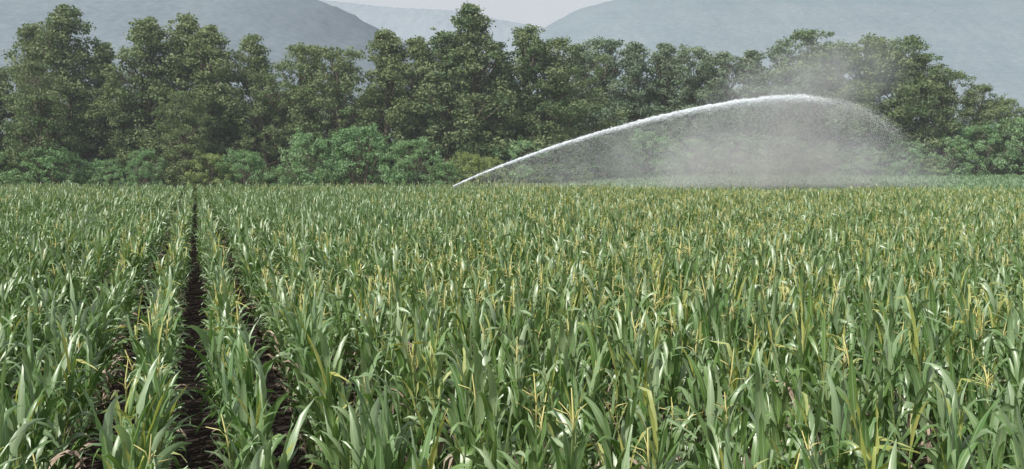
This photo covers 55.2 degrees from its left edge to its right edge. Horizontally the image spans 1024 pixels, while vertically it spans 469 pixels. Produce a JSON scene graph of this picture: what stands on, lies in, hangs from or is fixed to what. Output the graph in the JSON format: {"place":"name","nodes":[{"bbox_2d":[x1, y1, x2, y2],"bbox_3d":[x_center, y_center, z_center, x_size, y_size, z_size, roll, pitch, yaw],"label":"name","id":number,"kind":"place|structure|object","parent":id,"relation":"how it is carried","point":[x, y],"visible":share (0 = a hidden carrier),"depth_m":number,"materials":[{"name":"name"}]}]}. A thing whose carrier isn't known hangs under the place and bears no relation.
{"place":"outdoors","nodes":[
{"label":"outdoors","id":0,"kind":"place"},
{"bbox_2d":[0,0,767,171],"bbox_3d":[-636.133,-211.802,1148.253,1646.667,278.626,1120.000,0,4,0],"label":"wooded hill","id":1,"kind":"structure","parent":0,"point":[279,26],"depth_m":936.54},
{"bbox_2d":[319,0,543,75],"bbox_3d":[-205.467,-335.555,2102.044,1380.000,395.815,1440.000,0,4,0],"label":"distant hill","id":2,"kind":"structure","parent":0,"point":[404,24],"depth_m":1975.95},
{"bbox_2d":[326,0,611,27],"label":"sky","id":3,"kind":"structure","parent":0,"point":[542,13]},
{"bbox_2d":[0,178,1023,468],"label":"corn field","id":4,"kind":"structure","parent":0,"point":[850,310],"depth_m":13.96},
{"bbox_2d":[14,173,1022,468],"bbox_3d":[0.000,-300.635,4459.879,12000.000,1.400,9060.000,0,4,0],"label":"ground","id":5,"kind":"structure","parent":0,"point":[194,451],"depth_m":17.50,"materials":[{"name":"soil"}]},
{"bbox_2d":[0,79,11,168],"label":"broadleaf tree","id":6,"kind":"object","parent":5,"relation":"on","point":[1,138],"visible":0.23,"depth_m":124.00,"materials":[{"name":"green plant"}]},
{"bbox_2d":[0,150,20,183],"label":"shrub","id":7,"kind":"object","parent":5,"relation":"on","point":[2,155],"visible":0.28,"depth_m":119.09,"materials":[{"name":"green plant"}]},
{"bbox_2d":[0,66,47,170],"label":"broadleaf tree","id":8,"kind":"object","parent":5,"relation":"on","point":[3,75],"visible":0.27,"depth_m":124.68,"materials":[{"name":"green plant"}]},
{"bbox_2d":[4,166,52,187],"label":"shrub","id":9,"kind":"object","parent":5,"relation":"on","point":[29,171],"visible":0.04,"depth_m":122.16,"materials":[{"name":"green plant"}]},
{"bbox_2d":[0,21,84,173],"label":"poplar tree","id":10,"kind":"object","parent":5,"relation":"on","point":[24,33],"visible":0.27,"depth_m":125.53,"materials":[{"name":"green plant"}]},
{"bbox_2d":[0,59,86,184],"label":"broadleaf tree","id":11,"kind":"object","parent":5,"relation":"on","point":[41,107],"visible":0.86,"depth_m":118.17,"materials":[{"name":"green plant"}]},
{"bbox_2d":[32,171,61,183],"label":"shrub","id":12,"kind":"object","parent":5,"relation":"on","point":[46,176],"visible":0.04,"depth_m":119.63,"materials":[{"name":"green plant"}]},
{"bbox_2d":[0,147,97,186],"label":"shrub","id":13,"kind":"object","parent":5,"relation":"on","point":[63,155],"visible":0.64,"depth_m":115.90,"materials":[{"name":"green plant"}]},
{"bbox_2d":[33,100,95,170],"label":"broadleaf tree","id":14,"kind":"object","parent":5,"relation":"on","point":[71,149],"visible":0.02,"depth_m":133.58,"materials":[{"name":"green plant"}]},
{"bbox_2d":[14,3,118,174],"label":"poplar tree","id":15,"kind":"object","parent":5,"relation":"on","point":[63,59],"visible":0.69,"depth_m":124.50,"materials":[{"name":"green plant"}]},
{"bbox_2d":[43,169,111,184],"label":"shrub","id":16,"kind":"object","parent":5,"relation":"on","point":[73,180],"visible":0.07,"depth_m":120.01,"materials":[{"name":"green plant"}]},
{"bbox_2d":[58,83,108,169],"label":"poplar tree","id":17,"kind":"object","parent":5,"relation":"on","point":[83,127],"visible":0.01,"depth_m":133.55,"materials":[{"name":"green plant"}]},
{"bbox_2d":[51,40,141,171],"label":"poplar tree","id":18,"kind":"object","parent":5,"relation":"on","point":[102,54],"visible":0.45,"depth_m":126.44,"materials":[{"name":"green plant"}]},
{"bbox_2d":[78,158,143,186],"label":"shrub","id":19,"kind":"object","parent":5,"relation":"on","point":[114,168],"visible":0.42,"depth_m":117.65,"materials":[{"name":"green plant"}]},
{"bbox_2d":[62,69,165,182],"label":"broadleaf tree","id":20,"kind":"object","parent":5,"relation":"on","point":[119,113],"visible":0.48,"depth_m":123.00,"materials":[{"name":"green plant"}]},
{"bbox_2d":[89,162,176,186],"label":"shrub","id":21,"kind":"object","parent":5,"relation":"on","point":[123,167],"visible":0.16,"depth_m":120.23,"materials":[{"name":"green plant"}]},
{"bbox_2d":[119,146,168,186],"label":"shrub","id":22,"kind":"object","parent":5,"relation":"on","point":[137,159],"visible":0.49,"depth_m":116.56,"materials":[{"name":"green plant"}]},
{"bbox_2d":[91,16,203,182],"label":"poplar tree","id":23,"kind":"object","parent":5,"relation":"on","point":[149,36],"visible":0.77,"depth_m":123.43,"materials":[{"name":"green plant"}]},
{"bbox_2d":[117,173,177,185],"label":"shrub","id":24,"kind":"object","parent":5,"relation":"on","point":[149,180],"visible":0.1,"depth_m":120.22,"materials":[{"name":"green plant"}]},
{"bbox_2d":[132,89,177,169],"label":"broadleaf tree","id":25,"kind":"object","parent":5,"relation":"on","point":[152,126],"visible":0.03,"depth_m":135.25,"materials":[{"name":"green plant"}]},
{"bbox_2d":[149,90,216,193],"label":"broadleaf tree","id":26,"kind":"object","parent":5,"relation":"on","point":[184,114],"visible":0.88,"depth_m":118.50,"materials":[{"name":"green plant"}]},
{"bbox_2d":[132,12,243,178],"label":"poplar tree","id":27,"kind":"object","parent":5,"relation":"on","point":[177,39],"visible":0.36,"depth_m":125.11,"materials":[{"name":"green plant"}]},
{"bbox_2d":[174,173,226,189],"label":"shrub","id":28,"kind":"object","parent":5,"relation":"on","point":[209,176],"visible":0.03,"depth_m":121.35,"materials":[{"name":"green plant"}]},
{"bbox_2d":[166,150,252,200],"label":"shrub","id":29,"kind":"object","parent":5,"relation":"on","point":[195,176],"visible":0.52,"depth_m":116.76,"materials":[{"name":"green plant"}]},
{"bbox_2d":[161,24,273,177],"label":"poplar tree","id":30,"kind":"object","parent":5,"relation":"on","point":[210,41],"visible":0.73,"depth_m":123.47,"materials":[{"name":"green plant"}]},
{"bbox_2d":[195,178,253,201],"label":"shrub","id":31,"kind":"object","parent":5,"relation":"on","point":[234,180],"visible":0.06,"depth_m":120.34,"materials":[{"name":"green plant"}]},
{"bbox_2d":[212,104,259,186],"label":"broadleaf tree","id":32,"kind":"object","parent":5,"relation":"on","point":[233,133],"visible":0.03,"depth_m":135.68,"materials":[{"name":"green plant"}]},
{"bbox_2d":[212,147,281,188],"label":"shrub","id":33,"kind":"object","parent":5,"relation":"on","point":[240,156],"visible":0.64,"depth_m":116.23,"materials":[{"name":"green plant"}]},
{"bbox_2d":[217,164,282,184],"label":"shrub","id":34,"kind":"object","parent":5,"relation":"on","point":[250,174],"visible":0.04,"depth_m":120.83,"materials":[{"name":"green plant"}]},
{"bbox_2d":[215,33,291,185],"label":"poplar tree","id":35,"kind":"object","parent":5,"relation":"on","point":[258,63],"visible":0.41,"depth_m":130.76,"materials":[{"name":"green plant"}]},
{"bbox_2d":[214,72,317,186],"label":"broadleaf tree","id":36,"kind":"object","parent":5,"relation":"on","point":[261,113],"visible":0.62,"depth_m":124.20,"materials":[{"name":"green plant"}]},
{"bbox_2d":[247,167,301,186],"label":"shrub","id":37,"kind":"object","parent":5,"relation":"on","point":[269,182],"visible":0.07,"depth_m":120.97,"materials":[{"name":"green plant"}]},
{"bbox_2d":[260,92,334,181],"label":"broadleaf tree","id":38,"kind":"object","parent":5,"relation":"on","point":[306,130],"visible":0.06,"depth_m":133.47,"materials":[{"name":"green plant"}]},
{"bbox_2d":[264,164,336,185],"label":"shrub","id":39,"kind":"object","parent":5,"relation":"on","point":[298,173],"visible":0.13,"depth_m":120.10,"materials":[{"name":"green plant"}]},
{"bbox_2d":[255,41,356,182],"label":"broadleaf tree","id":40,"kind":"object","parent":5,"relation":"on","point":[302,49],"visible":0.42,"depth_m":126.77,"materials":[{"name":"green plant"}]},
{"bbox_2d":[261,125,352,186],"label":"shrub","id":41,"kind":"object","parent":5,"relation":"on","point":[300,138],"visible":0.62,"depth_m":116.30,"materials":[{"name":"green plant"}]},
{"bbox_2d":[286,94,331,167],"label":"broadleaf tree","id":42,"kind":"object","parent":5,"relation":"on","point":[317,121],"visible":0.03,"depth_m":137.39,"materials":[{"name":"green plant"}]},
{"bbox_2d":[277,45,388,183],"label":"broadleaf tree","id":43,"kind":"object","parent":5,"relation":"on","point":[342,70],"visible":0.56,"depth_m":124.23,"materials":[{"name":"green plant"}]},
{"bbox_2d":[313,91,360,159],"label":"poplar tree","id":44,"kind":"object","parent":5,"relation":"on","point":[343,114],"visible":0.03,"depth_m":137.43,"materials":[{"name":"green plant"}]},
{"bbox_2d":[294,122,421,185],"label":"shrub","id":45,"kind":"object","parent":5,"relation":"on","point":[345,149],"visible":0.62,"depth_m":116.40,"materials":[{"name":"green plant"}]},
{"bbox_2d":[328,88,406,165],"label":"broadleaf tree","id":46,"kind":"object","parent":5,"relation":"on","point":[357,117],"visible":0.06,"depth_m":133.82,"materials":[{"name":"green plant"}]},
{"bbox_2d":[344,166,397,184],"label":"shrub","id":47,"kind":"object","parent":5,"relation":"on","point":[364,176],"visible":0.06,"depth_m":121.00,"materials":[{"name":"green plant"}]},
{"bbox_2d":[347,96,397,166],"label":"broadleaf tree","id":48,"kind":"object","parent":5,"relation":"on","point":[352,120],"visible":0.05,"depth_m":134.39,"materials":[{"name":"green plant"}]},
{"bbox_2d":[352,27,422,181],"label":"poplar tree","id":49,"kind":"object","parent":5,"relation":"on","point":[385,41],"visible":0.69,"depth_m":124.76,"materials":[{"name":"green plant"}]},
{"bbox_2d":[369,168,423,184],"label":"shrub","id":50,"kind":"object","parent":5,"relation":"on","point":[393,175],"visible":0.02,"depth_m":118.74,"materials":[{"name":"green plant"}]},
{"bbox_2d":[365,91,443,172],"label":"broadleaf tree","id":51,"kind":"object","parent":5,"relation":"on","point":[402,131],"visible":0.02,"depth_m":133.49,"materials":[{"name":"green plant"}]},
{"bbox_2d":[365,136,457,185],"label":"shrub","id":52,"kind":"object","parent":5,"relation":"on","point":[403,144],"visible":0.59,"depth_m":116.11,"materials":[{"name":"green plant"}]},
{"bbox_2d":[380,35,454,177],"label":"poplar tree","id":53,"kind":"object","parent":5,"relation":"on","point":[418,47],"visible":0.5,"depth_m":124.85,"materials":[{"name":"green plant"}]},
{"bbox_2d":[382,165,470,185],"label":"shrub","id":54,"kind":"object","parent":5,"relation":"on","point":[428,174],"visible":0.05,"depth_m":120.48,"materials":[{"name":"green plant"}]},
{"bbox_2d":[408,86,461,155],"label":"broadleaf tree","id":55,"kind":"object","parent":5,"relation":"on","point":[435,113],"visible":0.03,"depth_m":136.13,"materials":[{"name":"green plant"}]},
{"bbox_2d":[387,30,490,169],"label":"poplar tree","id":56,"kind":"object","parent":5,"relation":"on","point":[443,43],"visible":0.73,"depth_m":123.59,"materials":[{"name":"green plant"}]},
{"bbox_2d":[421,161,472,186],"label":"shrub","id":57,"kind":"object","parent":5,"relation":"on","point":[449,179],"visible":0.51,"depth_m":115.75,"materials":[{"name":"green plant"}]},
{"bbox_2d":[438,89,492,154],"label":"broadleaf tree","id":58,"kind":"object","parent":5,"relation":"on","point":[465,123],"visible":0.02,"depth_m":138.91,"materials":[{"name":"green plant"}]},
{"bbox_2d":[417,2,519,172],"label":"poplar tree","id":59,"kind":"object","parent":5,"relation":"on","point":[471,21],"visible":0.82,"depth_m":123.15,"materials":[{"name":"green plant"}]},
{"bbox_2d":[444,150,499,186],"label":"shrub","id":60,"kind":"object","parent":5,"relation":"on","point":[465,157],"visible":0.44,"depth_m":116.23,"materials":[{"name":"green plant"}]},
{"bbox_2d":[452,167,505,184],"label":"shrub","id":61,"kind":"object","parent":5,"relation":"on","point":[474,171],"visible":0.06,"depth_m":120.67,"materials":[{"name":"green plant"}]},
{"bbox_2d":[463,156,518,184],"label":"shrub","id":62,"kind":"object","parent":5,"relation":"on","point":[488,161],"visible":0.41,"depth_m":117.29,"materials":[{"name":"green plant"}]},
{"bbox_2d":[456,40,547,179],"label":"poplar tree","id":63,"kind":"object","parent":5,"relation":"on","point":[496,72],"visible":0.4,"depth_m":125.55,"materials":[{"name":"green plant"}]},
{"bbox_2d":[479,166,528,183],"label":"shrub","id":64,"kind":"object","parent":5,"relation":"on","point":[515,182],"visible":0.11,"depth_m":121.35,"materials":[{"name":"green plant"}]},
{"bbox_2d":[481,136,558,183],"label":"shrub","id":65,"kind":"object","parent":5,"relation":"on","point":[525,144],"visible":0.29,"depth_m":122.15,"materials":[{"name":"green plant"}]},
{"bbox_2d":[494,168,556,183],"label":"shrub","id":66,"kind":"object","parent":5,"relation":"on","point":[534,175],"visible":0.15,"depth_m":120.71,"materials":[{"name":"green plant"}]},
{"bbox_2d":[478,23,584,179],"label":"poplar tree","id":67,"kind":"object","parent":5,"relation":"on","point":[523,37],"visible":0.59,"depth_m":125.41,"materials":[{"name":"green plant"}]},
{"bbox_2d":[518,163,592,184],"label":"shrub","id":68,"kind":"object","parent":5,"relation":"on","point":[550,172],"visible":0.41,"depth_m":121.30,"materials":[{"name":"green plant"}]},
{"bbox_2d":[496,35,632,178],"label":"broadleaf tree","id":69,"kind":"object","parent":5,"relation":"on","point":[558,44],"visible":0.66,"depth_m":126.67,"materials":[{"name":"green plant"}]},
{"bbox_2d":[534,126,606,181],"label":"shrub","id":70,"kind":"object","parent":5,"relation":"on","point":[562,162],"visible":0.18,"depth_m":129.61,"materials":[{"name":"green plant"}]},
{"bbox_2d":[552,83,593,174],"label":"poplar tree","id":71,"kind":"object","parent":5,"relation":"on","point":[570,95],"visible":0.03,"depth_m":139.26,"materials":[{"name":"green plant"}]},
{"bbox_2d":[562,42,610,171],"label":"poplar tree","id":72,"kind":"object","parent":5,"relation":"on","point":[581,48],"visible":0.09,"depth_m":150.22,"materials":[{"name":"green plant"}]},
{"bbox_2d":[566,133,643,179],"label":"shrub","id":73,"kind":"object","parent":5,"relation":"on","point":[621,164],"visible":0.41,"depth_m":136.94,"materials":[{"name":"green plant"}]},
{"bbox_2d":[592,96,620,174],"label":"broadleaf tree","id":74,"kind":"object","parent":5,"relation":"on","point":[614,121],"visible":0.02,"depth_m":163.07,"materials":[{"name":"green plant"}]},
{"bbox_2d":[568,35,658,174],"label":"broadleaf tree","id":75,"kind":"object","parent":5,"relation":"on","point":[596,45],"visible":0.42,"depth_m":148.32,"materials":[{"name":"green plant"}]},
{"bbox_2d":[606,40,667,174],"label":"poplar tree","id":76,"kind":"object","parent":5,"relation":"on","point":[634,75],"visible":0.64,"depth_m":147.73,"materials":[{"name":"green plant"}]},
{"bbox_2d":[616,93,659,173],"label":"broadleaf tree","id":77,"kind":"object","parent":5,"relation":"on","point":[628,117],"visible":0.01,"depth_m":162.38,"materials":[{"name":"green plant"}]},
{"bbox_2d":[601,127,705,176],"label":"shrub","id":78,"kind":"object","parent":5,"relation":"on","point":[660,140],"visible":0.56,"depth_m":141.63,"materials":[{"name":"green plant"}]},
{"bbox_2d":[636,88,672,169],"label":"broadleaf tree","id":79,"kind":"object","parent":5,"relation":"on","point":[656,106],"visible":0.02,"depth_m":160.96,"materials":[{"name":"green plant"}]},
{"bbox_2d":[623,43,698,173],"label":"poplar tree","id":80,"kind":"object","parent":5,"relation":"on","point":[662,61],"visible":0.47,"depth_m":150.05,"materials":[{"name":"green plant"}]},
{"bbox_2d":[650,98,707,172],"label":"broadleaf tree","id":81,"kind":"object","parent":5,"relation":"on","point":[677,139],"depth_m":157.80,"materials":[{"name":"green plant"}]},
{"bbox_2d":[643,44,738,173],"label":"broadleaf tree","id":82,"kind":"object","parent":5,"relation":"on","point":[695,92],"visible":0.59,"depth_m":147.95,"materials":[{"name":"green plant"}]},
{"bbox_2d":[659,135,747,175],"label":"shrub","id":83,"kind":"object","parent":5,"relation":"on","point":[694,141],"visible":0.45,"depth_m":143.76,"materials":[{"name":"green plant"}]},
{"bbox_2d":[697,103,735,173],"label":"broadleaf tree","id":84,"kind":"object","parent":5,"relation":"on","point":[714,171],"visible":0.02,"depth_m":159.93,"materials":[{"name":"green plant"}]},
{"bbox_2d":[674,49,782,173],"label":"broadleaf tree","id":85,"kind":"object","parent":5,"relation":"on","point":[723,64],"visible":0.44,"depth_m":148.28,"materials":[{"name":"green plant"}]},
{"bbox_2d":[696,133,773,175],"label":"shrub","id":86,"kind":"object","parent":5,"relation":"on","point":[742,150],"visible":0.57,"depth_m":144.80,"materials":[{"name":"green plant"}]},
{"bbox_2d":[710,49,792,174],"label":"tree","id":87,"kind":"object","parent":5,"relation":"on","point":[752,57],"visible":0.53,"depth_m":148.57,"materials":[{"name":"green plant"}]},
{"bbox_2d":[718,41,863,173],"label":"broadleaf tree","id":88,"kind":"object","parent":5,"relation":"on","point":[778,48],"visible":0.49,"depth_m":146.89,"materials":[{"name":"green plant"}]},
{"bbox_2d":[758,28,859,174],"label":"broadleaf tree","id":89,"kind":"object","parent":5,"relation":"on","point":[807,36],"visible":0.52,"depth_m":146.24,"materials":[{"name":"green plant"}]},
{"bbox_2d":[794,143,861,175],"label":"shrub","id":90,"kind":"object","parent":5,"relation":"on","point":[845,166],"visible":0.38,"depth_m":144.21,"materials":[{"name":"green plant"}]},
{"bbox_2d":[782,39,891,172],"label":"broadleaf tree","id":91,"kind":"object","parent":5,"relation":"on","point":[840,44],"visible":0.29,"depth_m":147.05,"materials":[{"name":"green plant"}]},
{"bbox_2d":[836,99,885,173],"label":"broadleaf tree","id":92,"kind":"object","parent":5,"relation":"on","point":[853,145],"visible":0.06,"depth_m":157.16,"materials":[{"name":"green plant"}]},
{"bbox_2d":[833,143,900,175],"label":"shrub","id":93,"kind":"object","parent":5,"relation":"on","point":[865,154],"visible":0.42,"depth_m":144.00,"materials":[{"name":"green plant"}]},
{"bbox_2d":[808,32,935,175],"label":"broadleaf tree","id":94,"kind":"object","parent":5,"relation":"on","point":[869,41],"visible":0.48,"depth_m":145.99,"materials":[{"name":"green plant"}]},
{"bbox_2d":[852,34,944,169],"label":"broadleaf tree","id":95,"kind":"object","parent":5,"relation":"on","point":[907,67],"visible":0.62,"depth_m":146.01,"materials":[{"name":"green plant"}]},
{"bbox_2d":[875,140,938,175],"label":"shrub","id":96,"kind":"object","parent":5,"relation":"on","point":[911,170],"visible":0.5,"depth_m":143.44,"materials":[{"name":"green plant"}]},
{"bbox_2d":[879,52,966,174],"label":"broadleaf tree","id":97,"kind":"object","parent":5,"relation":"on","point":[932,93],"visible":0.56,"depth_m":146.24,"materials":[{"name":"green plant"}]},
{"bbox_2d":[901,158,947,175],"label":"shrub","id":98,"kind":"object","parent":5,"relation":"on","point":[934,166],"visible":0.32,"depth_m":143.31,"materials":[{"name":"green plant"}]},
{"bbox_2d":[900,135,981,175],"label":"shrub","id":99,"kind":"object","parent":5,"relation":"on","point":[947,141],"visible":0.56,"depth_m":143.65,"materials":[{"name":"green plant"}]},
{"bbox_2d":[903,70,990,171],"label":"broadleaf tree","id":100,"kind":"object","parent":5,"relation":"on","point":[961,76],"visible":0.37,"depth_m":148.58,"materials":[{"name":"green plant"}]},
{"bbox_2d":[936,122,1023,175],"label":"shrub","id":101,"kind":"object","parent":5,"relation":"on","point":[966,136],"visible":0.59,"depth_m":145.18,"materials":[{"name":"green plant"}]},
{"bbox_2d":[947,83,1017,174],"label":"broadleaf tree","id":102,"kind":"object","parent":5,"relation":"on","point":[987,112],"visible":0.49,"depth_m":148.35,"materials":[{"name":"green plant"}]},
{"bbox_2d":[969,97,1023,174],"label":"broadleaf tree","id":103,"kind":"object","parent":5,"relation":"on","point":[1017,109],"visible":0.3,"depth_m":149.11,"materials":[{"name":"green plant"}]},
{"bbox_2d":[972,116,1023,175],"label":"shrub","id":104,"kind":"object","parent":5,"relation":"on","point":[1017,132],"visible":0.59,"depth_m":145.52,"materials":[{"name":"green plant"}]},
{"bbox_2d":[1001,113,1023,170],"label":"broadleaf tree","id":105,"kind":"object","parent":5,"relation":"on","point":[1022,115],"visible":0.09,"depth_m":151.92,"materials":[{"name":"green plant"}]},
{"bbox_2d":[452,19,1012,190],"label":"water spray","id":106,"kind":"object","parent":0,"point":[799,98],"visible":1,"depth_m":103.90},
{"bbox_2d":[476,173,1023,192],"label":"green crop field","id":107,"kind":"structure","parent":0,"point":[1003,180],"depth_m":121.56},
{"bbox_2d":[489,0,1023,166],"bbox_3d":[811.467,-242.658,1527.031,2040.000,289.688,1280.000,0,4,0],"label":"long ridge hill","id":108,"kind":"structure","parent":0,"point":[982,41],"depth_m":1297.67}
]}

